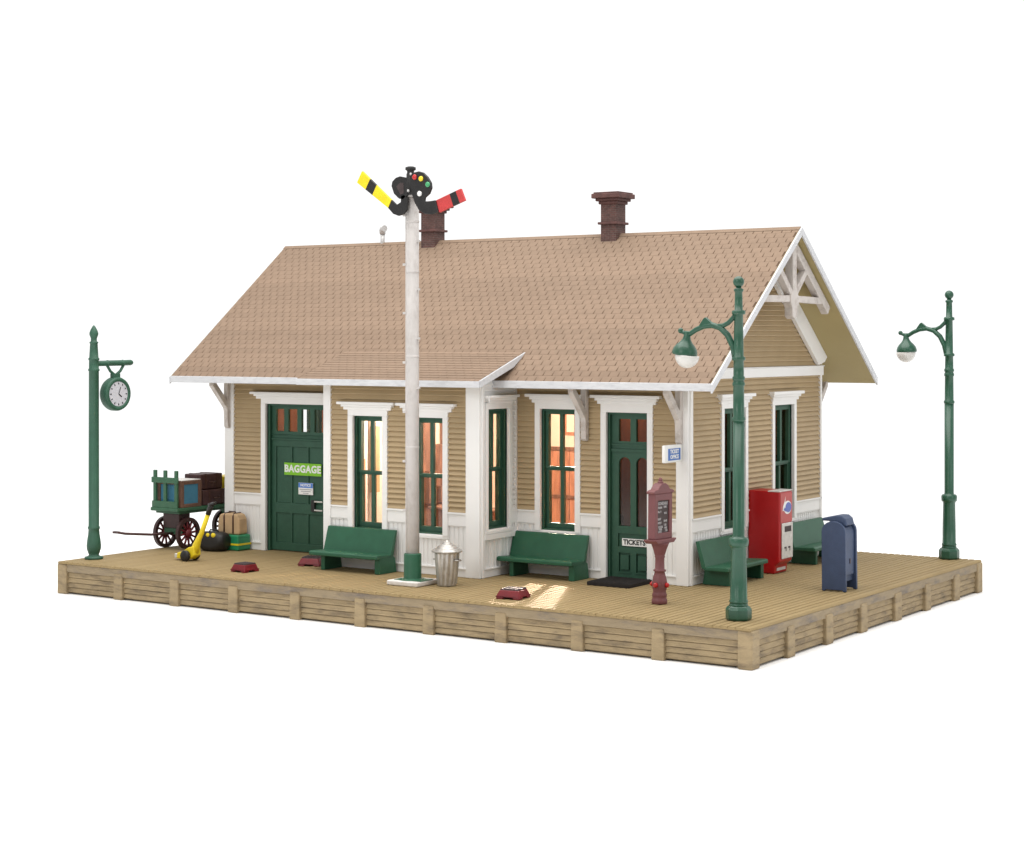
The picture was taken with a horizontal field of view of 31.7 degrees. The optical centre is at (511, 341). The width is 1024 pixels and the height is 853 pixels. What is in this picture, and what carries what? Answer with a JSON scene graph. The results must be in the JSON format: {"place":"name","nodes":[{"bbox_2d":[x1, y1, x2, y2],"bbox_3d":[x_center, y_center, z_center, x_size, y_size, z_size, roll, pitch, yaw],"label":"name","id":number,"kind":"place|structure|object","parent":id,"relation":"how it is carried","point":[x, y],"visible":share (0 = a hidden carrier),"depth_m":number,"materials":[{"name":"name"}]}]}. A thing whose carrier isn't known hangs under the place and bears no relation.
{"place":"outdoors","nodes":[
{"label":"outdoors","id":0,"kind":"place"},
{"bbox_2d":[0,501,1023,852],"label":"ground","id":1,"kind":"structure","parent":0,"point":[128,725],"depth_m":30.59,"materials":[{"name":"white paper"}]},
{"bbox_2d":[58,544,982,670],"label":"station platform","id":2,"kind":"structure","parent":1,"relation":"on","point":[795,607],"depth_m":41.60,"materials":[{"name":"beige wood"}]},
{"bbox_2d":[84,325,132,559],"bbox_3d":[-10.754,2.663,48.212,0.490,6.190,1.635,0,0,34],"label":"clock post","id":3,"kind":"object","parent":2,"relation":"on","point":[115,392],"visible":1,"depth_m":47.64,"materials":[{"name":"green metal"}]},
{"bbox_2d":[112,470,224,548],"bbox_3d":[-9.141,4.663,50.505,1.060,2.190,5.090,0,0,34],"label":"luggage cart","id":4,"kind":"object","parent":2,"relation":"on","point":[176,525],"visible":0.64,"depth_m":49.96,"materials":[{"name":"green wood"}]},
{"bbox_2d":[157,478,201,507],"bbox_3d":[-9.276,4.216,50.258,0.930,0.760,0.810,0,0,34],"label":"travel trunk","id":5,"kind":"object","parent":4,"relation":"on","point":[189,492],"visible":0.83,"depth_m":50.01,"materials":[{"name":"brown wood"}]},
{"bbox_2d":[202,488,224,505],"bbox_3d":[-8.619,4.382,51.034,0.777,0.428,1.030,0,0,34],"label":"suitcase","id":6,"kind":"object","parent":4,"relation":"on","point":[217,495],"visible":0.52,"depth_m":50.78,"materials":[{"name":"leather"}]},
{"bbox_2d":[185,472,221,489],"bbox_3d":[-8.716,3.947,51.069,0.697,0.438,0.900,0,0,34],"label":"suitcase","id":7,"kind":"object","parent":6,"relation":"on","point":[211,480],"visible":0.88,"depth_m":50.88,"materials":[{"name":"leather"}]},
{"bbox_2d":[222,474,224,487],"bbox_3d":[-8.082,4.219,51.896,0.660,0.750,0.800,0,0,34],"label":"yellow box","id":8,"kind":"object","parent":4,"relation":"on","point":[223,480],"visible":0.14,"depth_m":51.52,"materials":[{"name":"yellow"}]},
{"bbox_2d":[175,501,216,560],"bbox_3d":[-8.297,4.962,47.238,1.329,1.588,0.470,0,0,34],"label":"hand truck","id":9,"kind":"object","parent":2,"relation":"on","point":[192,552],"visible":1,"depth_m":47.13,"materials":[{"name":"yellow plastic"}]},
{"bbox_2d":[200,529,230,550],"bbox_3d":[-8.205,5.463,49.599,0.840,0.591,0.560,0,0,24],"label":"duffel bag","id":10,"kind":"object","parent":2,"relation":"on","point":[214,540],"visible":0.85,"depth_m":49.36,"materials":[{"name":"black leather"}]},
{"bbox_2d":[227,534,250,550],"bbox_3d":[-7.696,5.543,49.896,0.792,0.430,0.532,0,0,34],"label":"green trunk","id":11,"kind":"object","parent":2,"relation":"on","point":[240,542],"visible":0.59,"depth_m":49.60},
{"bbox_2d":[218,511,246,534],"bbox_3d":[-7.735,5.009,49.910,0.750,0.635,0.444,0,0,28],"label":"suitcase","id":12,"kind":"object","parent":11,"relation":"on","point":[232,522],"visible":0.97,"depth_m":49.74,"materials":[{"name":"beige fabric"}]},
{"bbox_2d":[230,561,258,572],"bbox_3d":[-6.689,5.649,45.134,0.529,0.218,0.523,0,0,38],"label":"step stool","id":13,"kind":"object","parent":2,"relation":"on","point":[245,567],"visible":1,"depth_m":45.00,"materials":[{"name":"rubber"}]},
{"bbox_2d":[297,555,320,566],"bbox_3d":[-5.132,5.643,46.404,0.616,0.230,0.608,0,0,14],"label":"step stool","id":14,"kind":"object","parent":2,"relation":"on","point":[314,560],"visible":0.78,"depth_m":46.17,"materials":[{"name":"rubber"}]},
{"bbox_2d":[309,525,396,574],"bbox_3d":[-4.000,5.236,45.309,2.170,1.043,0.847,0,0,34],"label":"bench","id":15,"kind":"object","parent":2,"relation":"on","point":[377,546],"visible":1,"depth_m":45.35,"materials":[{"name":"green paint"}]},
{"bbox_2d":[357,166,465,586],"bbox_3d":[-2.242,0.816,42.679,3.174,9.885,0.860,0,0,34],"label":"signal mast","id":16,"kind":"object","parent":2,"relation":"on","point":[412,189],"visible":1,"depth_m":42.59,"materials":[{"name":"white metal"}]},
{"bbox_2d":[432,540,461,586],"bbox_3d":[-1.534,5.221,42.519,0.736,1.075,0.736,0,0,34],"label":"trash can","id":17,"kind":"object","parent":2,"relation":"on","point":[446,558],"visible":1,"depth_m":42.30,"materials":[{"name":"metal"}]},
{"bbox_2d":[495,586,530,599],"bbox_3d":[0.029,5.643,40.463,0.616,0.230,0.608,0,0,26],"label":"step stool","id":18,"kind":"object","parent":2,"relation":"on","point":[517,593],"visible":1,"depth_m":40.28,"materials":[{"name":"rubber"}]},
{"bbox_2d":[169,191,877,585],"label":"station building","id":19,"kind":"structure","parent":2,"relation":"on","point":[561,389],"depth_m":45.75,"materials":[{"name":"beige wood"}]},
{"bbox_2d":[268,404,322,551],"bbox_3d":[-5.784,3.732,49.233,2.122,4.053,0.230,0,0,34],"label":"door","id":20,"kind":"structure","parent":19,"relation":"in","point":[295,520],"depth_m":49.35,"materials":[{"name":"green paint"}]},
{"bbox_2d":[284,462,320,476],"bbox_3d":[-5.705,3.490,49.133,1.310,0.335,0.016,0,0,34],"label":"door sign","id":21,"kind":"object","parent":19,"relation":"attached to","point":[303,469],"visible":1,"depth_m":49.13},
{"bbox_2d":[298,483,312,494],"bbox_3d":[-5.616,4.013,49.073,0.515,0.320,0.017,0,0,34],"label":"notice","id":22,"kind":"object","parent":19,"relation":"attached to","point":[305,488],"visible":1,"depth_m":49.07,"materials":[{"name":"white paper"}]},
{"bbox_2d":[303,410,321,431],"bbox_3d":[-6.010,2.993,53.358,0.495,3.410,1.488,0,0,34],"label":"window","id":23,"kind":"structure","parent":19,"relation":"in","point":[318,412],"depth_m":53.42,"materials":[{"name":"clear glass"}]},
{"bbox_2d":[336,401,394,528],"bbox_3d":[-3.597,3.201,45.715,1.820,3.335,0.495,0,0,34],"label":"window","id":24,"kind":"structure","parent":19,"relation":"in","point":[373,412],"depth_m":45.85,"materials":[{"name":"green paint"}]},
{"bbox_2d":[395,403,456,539],"bbox_3d":[-2.037,3.201,44.675,1.790,3.335,0.495,0,0,34],"label":"window","id":25,"kind":"structure","parent":19,"relation":"in","point":[431,413],"depth_m":44.65,"materials":[{"name":"green paint"}]},
{"bbox_2d":[485,394,519,534],"bbox_3d":[-0.382,3.013,44.467,0.495,3.390,1.360,0,0,34],"label":"window","id":26,"kind":"structure","parent":19,"relation":"in","point":[496,404],"depth_m":44.75,"materials":[{"name":"green paint"}]},
{"bbox_2d":[524,394,581,534],"bbox_3d":[1.178,3.033,44.468,1.770,3.470,0.495,0,0,34],"label":"window","id":27,"kind":"structure","parent":19,"relation":"in","point":[546,405],"depth_m":44.63,"materials":[{"name":"green paint"}]},
{"bbox_2d":[608,412,646,578],"bbox_3d":[2.867,3.736,43.465,1.135,4.045,0.230,0,0,34],"label":"door","id":28,"kind":"structure","parent":19,"relation":"in","point":[623,561],"depth_m":43.55,"materials":[{"name":"green paint"}]},
{"bbox_2d":[622,538,646,546],"bbox_3d":[2.946,4.843,43.366,0.685,0.180,0.016,0,0,34],"label":"door sign","id":29,"kind":"object","parent":19,"relation":"attached to","point":[634,542],"visible":0.88,"depth_m":43.37,"materials":[{"name":"white plastic"}]},
{"bbox_2d":[662,444,681,462],"bbox_3d":[3.737,2.620,42.076,0.102,0.415,0.830,0,0,34],"label":"projecting sign","id":30,"kind":"object","parent":19,"relation":"attached to","point":[671,453],"visible":1,"depth_m":41.98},
{"bbox_2d":[716,393,755,534],"bbox_3d":[5.384,2.993,44.373,0.495,3.410,1.840,0,0,34],"label":"window","id":31,"kind":"structure","parent":19,"relation":"in","point":[726,400],"depth_m":44.35,"materials":[{"name":"green paint"}]},
{"bbox_2d":[768,390,804,520],"bbox_3d":[6.987,2.993,46.777,0.495,3.410,1.840,0,0,34],"label":"window","id":32,"kind":"structure","parent":19,"relation":"in","point":[782,401],"depth_m":47.13,"materials":[{"name":"green paint"}]},
{"bbox_2d":[497,530,589,580],"bbox_3d":[0.754,5.236,44.075,2.170,1.043,0.847,0,0,34],"label":"bench","id":33,"kind":"object","parent":2,"relation":"on","point":[556,549],"visible":1,"depth_m":44.13,"materials":[{"name":"green paint"}]},
{"bbox_2d":[587,576,651,588],"bbox_3d":[2.552,5.707,42.752,1.150,0.098,1.100,0,0,34],"label":"door mat","id":34,"kind":"object","parent":2,"relation":"on","point":[618,582],"depth_m":42.50,"materials":[{"name":"black rubber"}]},
{"bbox_2d":[643,477,675,604],"bbox_3d":[3.250,4.373,39.599,0.460,2.770,0.929,0,-1,34],"label":"fire alarm box","id":35,"kind":"object","parent":2,"relation":"on","point":[660,537],"visible":1,"depth_m":39.46,"materials":[{"name":"red metal"}]},
{"bbox_2d":[672,276,751,620],"bbox_3d":[4.158,2.204,37.649,1.784,7.107,0.536,0,0,34],"label":"street lamp","id":36,"kind":"object","parent":2,"relation":"on","point":[684,351],"visible":1,"depth_m":37.20,"materials":[{"name":"green metal"}]},
{"bbox_2d":[696,534,767,585],"bbox_3d":[5.278,5.236,43.169,0.847,1.043,2.170,0,0,34],"label":"bench","id":37,"kind":"object","parent":2,"relation":"on","point":[714,554],"visible":0.63,"depth_m":42.81,"materials":[{"name":"green paint"}]},
{"bbox_2d":[749,488,792,573],"bbox_3d":[6.465,4.728,45.041,0.892,2.060,0.746,0,0,34],"label":"vending machine","id":38,"kind":"object","parent":2,"relation":"on","point":[770,528],"visible":0.94,"depth_m":44.73,"materials":[{"name":"red metal"}]},
{"bbox_2d":[791,517,823,564],"bbox_3d":[8.007,5.236,47.263,0.847,1.043,2.170,0,0,34],"label":"bench","id":39,"kind":"object","parent":2,"relation":"on","point":[807,540],"visible":0.61,"depth_m":46.91,"materials":[{"name":"green paint"}]},
{"bbox_2d":[822,514,857,591],"bbox_3d":[7.577,4.886,41.817,0.650,1.745,0.700,0,0,34],"label":"mailbox","id":40,"kind":"object","parent":2,"relation":"on","point":[839,552],"visible":1,"depth_m":41.57,"materials":[{"name":"metal"}]},
{"bbox_2d":[896,290,959,559],"bbox_3d":[11.076,2.204,48.078,1.711,7.107,0.536,0,0,34],"label":"street lamp","id":41,"kind":"object","parent":2,"relation":"on","point":[906,350],"visible":1,"depth_m":47.65,"materials":[{"name":"green metal"}]},
{"bbox_2d":[0,0,1023,512],"label":"sky","id":42,"kind":"structure","parent":0,"point":[157,157],"materials":[{"name":"white"}]}
]}

